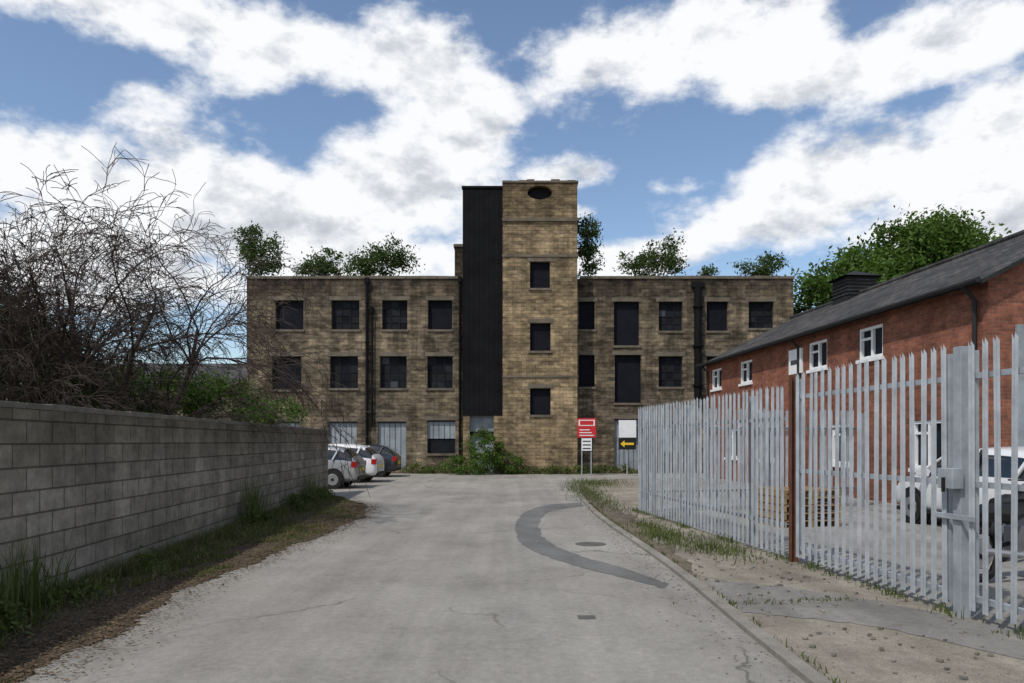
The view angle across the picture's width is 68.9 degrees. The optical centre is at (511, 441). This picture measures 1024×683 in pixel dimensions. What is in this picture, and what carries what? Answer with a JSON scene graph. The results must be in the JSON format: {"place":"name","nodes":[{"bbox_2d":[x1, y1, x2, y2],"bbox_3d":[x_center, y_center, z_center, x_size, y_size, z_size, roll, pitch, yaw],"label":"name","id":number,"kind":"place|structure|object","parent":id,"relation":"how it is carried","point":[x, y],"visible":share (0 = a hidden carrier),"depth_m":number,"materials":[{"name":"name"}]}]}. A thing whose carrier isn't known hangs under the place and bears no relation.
{"place":"outdoors","nodes":[
{"label":"outdoors","id":0,"kind":"place"},
{"bbox_2d":[0,267,158,411],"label":"bush","id":1,"kind":"object","parent":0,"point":[91,389],"visible":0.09,"depth_m":15.21,"materials":[{"name":"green plant"}]},
{"bbox_2d":[107,363,246,421],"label":"distant shed","id":2,"kind":"structure","parent":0,"point":[231,371],"depth_m":64.09,"materials":[{"name":"metal"}]},
{"bbox_2d":[0,499,368,682],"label":"soil verge","id":3,"kind":"structure","parent":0,"point":[42,635],"depth_m":6.95,"materials":[{"name":"brown soil"}]},
{"bbox_2d":[0,472,339,640],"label":"weeds","id":4,"kind":"object","parent":3,"relation":"on","point":[12,617],"visible":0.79,"depth_m":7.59,"materials":[{"name":"green plant"}]},
{"bbox_2d":[0,493,361,682],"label":"grass verge","id":5,"kind":"object","parent":3,"relation":"on","point":[177,550],"depth_m":10.27,"materials":[{"name":"green plant"}]},
{"bbox_2d":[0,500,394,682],"bbox_3d":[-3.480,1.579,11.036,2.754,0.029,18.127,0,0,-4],"label":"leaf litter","id":6,"kind":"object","parent":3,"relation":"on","point":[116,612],"visible":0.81,"depth_m":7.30,"materials":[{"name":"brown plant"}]},
{"bbox_2d":[21,473,805,682],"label":"road","id":7,"kind":"structure","parent":0,"point":[441,578],"depth_m":6.95,"materials":[{"name":"concrete"}]},
{"bbox_2d":[328,445,365,488],"bbox_3d":[-7.295,0.880,26.000,4.190,1.530,2.120,0,0,0],"label":"parked car","id":8,"kind":"object","parent":7,"relation":"on","point":[335,481],"visible":0.33,"depth_m":25.18,"materials":[{"name":"white metal"}]},
{"bbox_2d":[328,443,384,482],"bbox_3d":[-7.295,0.860,29.800,4.190,1.570,2.120,0,0,2],"label":"parked car","id":9,"kind":"object","parent":7,"relation":"on","point":[374,459],"visible":0.26,"depth_m":29.07,"materials":[{"name":"white metal"}]},
{"bbox_2d":[360,444,400,476],"bbox_3d":[-7.245,0.880,34.200,4.190,1.530,2.120,0,0,-1],"label":"parked car","id":10,"kind":"object","parent":7,"relation":"on","point":[392,457],"visible":0.28,"depth_m":33.47,"materials":[{"name":"grey metal"}]},
{"bbox_2d":[440,426,525,474],"bbox_3d":[-1.405,0.402,36.181,4.275,2.356,2.054,0,0,0],"label":"bush","id":11,"kind":"object","parent":7,"relation":"on","point":[486,456],"visible":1,"depth_m":36.05,"materials":[{"name":"green plant"}]},
{"bbox_2d":[401,459,637,473],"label":"weeds","id":12,"kind":"object","parent":7,"relation":"on","point":[549,469],"visible":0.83,"depth_m":36.94,"materials":[{"name":"green plant"}]},
{"bbox_2d":[577,418,595,474],"bbox_3d":[3.520,0.250,35.231,0.880,2.700,0.098,0,0,0],"label":"warning sign","id":13,"kind":"object","parent":7,"relation":"on","point":[586,430],"visible":1,"depth_m":35.19,"materials":[{"name":"metal"}]},
{"bbox_2d":[575,542,605,618],"bbox_3d":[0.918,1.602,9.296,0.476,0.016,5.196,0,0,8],"label":"manhole cover","id":14,"kind":"object","parent":7,"relation":"on","point":[589,544],"visible":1,"depth_m":11.45,"materials":[{"name":"metal"}]},
{"bbox_2d":[514,503,668,587],"bbox_3d":[0.918,1.596,13.807,1.774,0.001,11.358,0,0,0],"label":"road patch","id":15,"kind":"object","parent":7,"relation":"on","point":[527,530],"visible":1,"depth_m":11.03,"materials":[{"name":"grey asphalt"}]},
{"bbox_2d":[619,438,635,475],"bbox_3d":[5.345,0.723,34.628,0.803,1.754,0.084,0,0,0],"label":"direction sign","id":16,"kind":"object","parent":7,"relation":"on","point":[627,444],"visible":0.95,"depth_m":34.59,"materials":[{"name":"metal"}]},
{"bbox_2d":[619,420,635,437],"bbox_3d":[5.870,-0.645,37.969,0.882,0.882,0.058,0,0,0],"label":"notice board","id":17,"kind":"object","parent":16,"relation":"attached to","point":[627,428],"visible":1,"depth_m":37.94,"materials":[{"name":"white paint"}]},
{"bbox_2d":[573,501,1008,682],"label":"stone debris","id":18,"kind":"object","parent":7,"relation":"on","point":[964,677],"visible":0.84,"depth_m":7.44,"materials":[{"name":"stone"}]},
{"bbox_2d":[0,0,1023,362],"label":"sky","id":19,"kind":"structure","parent":0,"point":[748,129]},
{"bbox_2d":[579,479,1023,682],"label":"pavement","id":20,"kind":"structure","parent":0,"point":[863,657],"depth_m":6.07,"materials":[{"name":"beige concrete"}]},
{"bbox_2d":[580,485,694,576],"bbox_3d":[2.300,1.565,17.780,0.753,0.001,18.360,0,0,0],"label":"dirt drift","id":21,"kind":"object","parent":20,"relation":"on","point":[686,565],"visible":0.67,"depth_m":13.13,"materials":[{"name":"brown soil"}]},
{"bbox_2d":[555,476,1023,682],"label":"pavement weeds","id":22,"kind":"object","parent":20,"relation":"on","point":[657,531],"visible":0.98,"depth_m":11.22,"materials":[{"name":"green plant"}]},
{"bbox_2d":[789,374,798,561],"bbox_3d":[3.673,0.365,9.740,0.090,2.470,0.100,0,0,0],"label":"rusty gate post","id":23,"kind":"object","parent":20,"relation":"on","point":[792,469],"visible":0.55,"depth_m":9.74,"materials":[{"name":"metal"}]},
{"bbox_2d":[704,580,1023,659],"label":"pavement patch","id":24,"kind":"object","parent":20,"relation":"on","point":[910,620],"visible":0.97,"depth_m":6.76,"materials":[{"name":"concrete"}]},
{"bbox_2d":[935,346,975,617],"bbox_3d":[3.971,0.375,6.695,0.247,2.450,0.450,0,0,-33],"label":"gate post","id":25,"kind":"object","parent":20,"relation":"on","point":[955,478],"visible":0.89,"depth_m":6.65,"materials":[{"name":"metal"}]},
{"bbox_2d":[796,343,952,602],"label":"palisade gate","id":26,"kind":"structure","parent":25,"relation":"attached to","point":[945,588],"depth_m":7.78,"materials":[{"name":"metal"}]},
{"bbox_2d":[968,333,1023,624],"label":"palisade gate","id":27,"kind":"structure","parent":25,"relation":"attached to","point":[975,375],"depth_m":6.34,"materials":[{"name":"metal"}]},
{"bbox_2d":[648,481,1023,631],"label":"yard","id":28,"kind":"structure","parent":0,"point":[1006,586],"depth_m":10.88,"materials":[{"name":"concrete"}]},
{"bbox_2d":[638,386,786,555],"bbox_3d":[3.300,0.399,13.302,0.192,2.402,6.739,0,0,-7],"label":"palisade fence","id":29,"kind":"object","parent":28,"relation":"on","point":[751,514],"visible":0.94,"depth_m":12.13,"materials":[{"name":"metal"}]},
{"bbox_2d":[641,406,863,511],"bbox_3d":[5.684,0.392,17.378,5.851,2.417,0.192,0,0,-15],"label":"palisade fence","id":30,"kind":"object","parent":28,"relation":"on","point":[786,428],"visible":0.32,"depth_m":17.50,"materials":[{"name":"metal"}]},
{"bbox_2d":[758,486,840,527],"bbox_3d":[5.400,1.230,14.200,1.200,0.679,1.000,0,0,-11],"label":"pallet stack","id":31,"kind":"object","parent":28,"relation":"on","point":[786,504],"visible":0.46,"depth_m":13.88,"materials":[{"name":"brown wood"}]},
{"bbox_2d":[695,230,1023,503],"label":"brick warehouse","id":32,"kind":"structure","parent":28,"relation":"on","point":[975,296],"depth_m":19.76,"materials":[{"name":"red brick"}]},
{"bbox_2d":[710,324,940,471],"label":"windows","id":33,"kind":"structure","parent":32,"relation":"in","point":[871,338],"depth_m":20.51,"materials":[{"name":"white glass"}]},
{"bbox_2d":[896,446,1023,524],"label":"parked car","id":34,"kind":"object","parent":28,"relation":"on","point":[1005,464],"visible":0.23,"depth_m":12.73,"materials":[{"name":"white metal"}]},
{"bbox_2d":[979,494,1023,581],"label":"motorcycle","id":35,"kind":"object","parent":28,"relation":"on","point":[1006,519],"visible":0.41,"depth_m":8.39,"materials":[{"name":"metal"}]},
{"bbox_2d":[988,479,1023,560],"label":"motorcycle","id":36,"kind":"object","parent":28,"relation":"on","point":[1005,498],"visible":0.12,"depth_m":9.76,"materials":[{"name":"metal"}]},
{"label":"ground","id":37,"kind":"structure","parent":0,"visible":0},
{"bbox_2d":[0,203,215,413],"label":"bare tree","id":38,"kind":"object","parent":37,"relation":"on","point":[104,356],"visible":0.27,"depth_m":13.95,"materials":[{"name":"brown plant"}]},
{"bbox_2d":[0,407,327,601],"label":"concrete block wall","id":39,"kind":"structure","parent":37,"relation":"on","point":[98,489],"depth_m":9.19,"materials":[{"name":"grey concrete"}]},
{"bbox_2d":[0,401,327,430],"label":"coping","id":40,"kind":"object","parent":39,"relation":"on","point":[47,407],"visible":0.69,"depth_m":9.02,"materials":[{"name":"grey concrete"}]},
{"bbox_2d":[0,142,372,495],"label":"bare tree","id":41,"kind":"object","parent":37,"relation":"on","point":[31,375],"visible":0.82,"depth_m":13.20,"materials":[{"name":"brown plant"}]},
{"bbox_2d":[87,360,312,425],"bbox_3d":[-6.997,-0.915,18.284,3.629,1.771,6.362,0,0,34],"label":"bush","id":42,"kind":"object","parent":37,"relation":"on","point":[208,397],"visible":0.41,"depth_m":17.45,"materials":[{"name":"green plant"}]},
{"bbox_2d":[245,179,794,473],"bbox_3d":[0.407,-5.690,43.455,27.922,14.638,13.090,0,0,0],"label":"derelict mill","id":43,"kind":"object","parent":37,"relation":"on","point":[514,333],"visible":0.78,"depth_m":38.00,"materials":[{"name":"stone"}]},
{"bbox_2d":[227,220,291,275],"bbox_3d":[-13.333,-9.960,39.557,3.289,3.564,2.348,0,0,0],"label":"roof sapling","id":44,"kind":"object","parent":43,"relation":"on","point":[254,231],"visible":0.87,"depth_m":39.26,"materials":[{"name":"green plant"}]},
{"bbox_2d":[280,245,359,275],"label":"roof sapling","id":45,"kind":"object","parent":43,"relation":"on","point":[308,263],"visible":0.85,"depth_m":40.64,"materials":[{"name":"green plant"}]},
{"bbox_2d":[270,296,457,468],"bbox_3d":[-7.549,-2.984,38.110,9.570,8.818,0.340,0,0,0],"label":"windows west","id":46,"kind":"structure","parent":43,"relation":"in","point":[345,314],"depth_m":38.20,"materials":[{"name":"glass"}]},
{"bbox_2d":[338,232,424,275],"bbox_3d":[-7.009,-9.618,40.107,4.729,2.884,2.664,0,0,0],"label":"roof sapling","id":47,"kind":"object","parent":43,"relation":"on","point":[395,261],"visible":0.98,"depth_m":39.77,"materials":[{"name":"green plant"}]},
{"bbox_2d":[528,257,552,416],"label":"tower windows","id":48,"kind":"structure","parent":43,"relation":"in","point":[539,271],"depth_m":37.20,"materials":[{"name":"glass"}]},
{"bbox_2d":[577,211,604,277],"bbox_3d":[3.982,-10.113,39.200,2.009,3.872,2.349,0,0,-10],"label":"roof sapling","id":49,"kind":"object","parent":43,"relation":"on","point":[587,250],"visible":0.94,"depth_m":39.09,"materials":[{"name":"green plant"}]},
{"bbox_2d":[613,228,691,275],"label":"roof sapling","id":50,"kind":"object","parent":43,"relation":"on","point":[649,259],"visible":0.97,"depth_m":40.73,"materials":[{"name":"green plant"}]},
{"bbox_2d":[577,298,775,468],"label":"windows","id":51,"kind":"structure","parent":43,"relation":"in","point":[626,314],"depth_m":38.20,"materials":[{"name":"glass"}]},
{"bbox_2d":[696,263,719,275],"bbox_3d":[10.461,-8.872,39.985,1.474,1.391,1.312,0,0,-24],"label":"roof sapling","id":52,"kind":"object","parent":43,"relation":"on","point":[708,271],"visible":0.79,"depth_m":39.86,"materials":[{"name":"green plant"}]},
{"bbox_2d":[727,251,788,275],"bbox_3d":[13.189,-9.224,39.843,3.364,2.095,2.203,0,0,0],"label":"roof sapling","id":53,"kind":"object","parent":43,"relation":"on","point":[765,269],"visible":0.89,"depth_m":39.78,"materials":[{"name":"green plant"}]},
{"bbox_2d":[576,478,831,682],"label":"kerb","id":54,"kind":"structure","parent":37,"relation":"on","point":[797,665],"depth_m":6.72,"materials":[{"name":"concrete"}]},
{"bbox_2d":[793,288,818,314],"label":"sycamore tree","id":55,"kind":"object","parent":37,"relation":"on","point":[799,308],"visible":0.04,"depth_m":43.26,"materials":[{"name":"green plant"}]},
{"bbox_2d":[784,204,1011,309],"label":"sycamore tree","id":56,"kind":"object","parent":37,"relation":"on","point":[932,239],"visible":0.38,"depth_m":40.63,"materials":[{"name":"green plant"}]}
]}

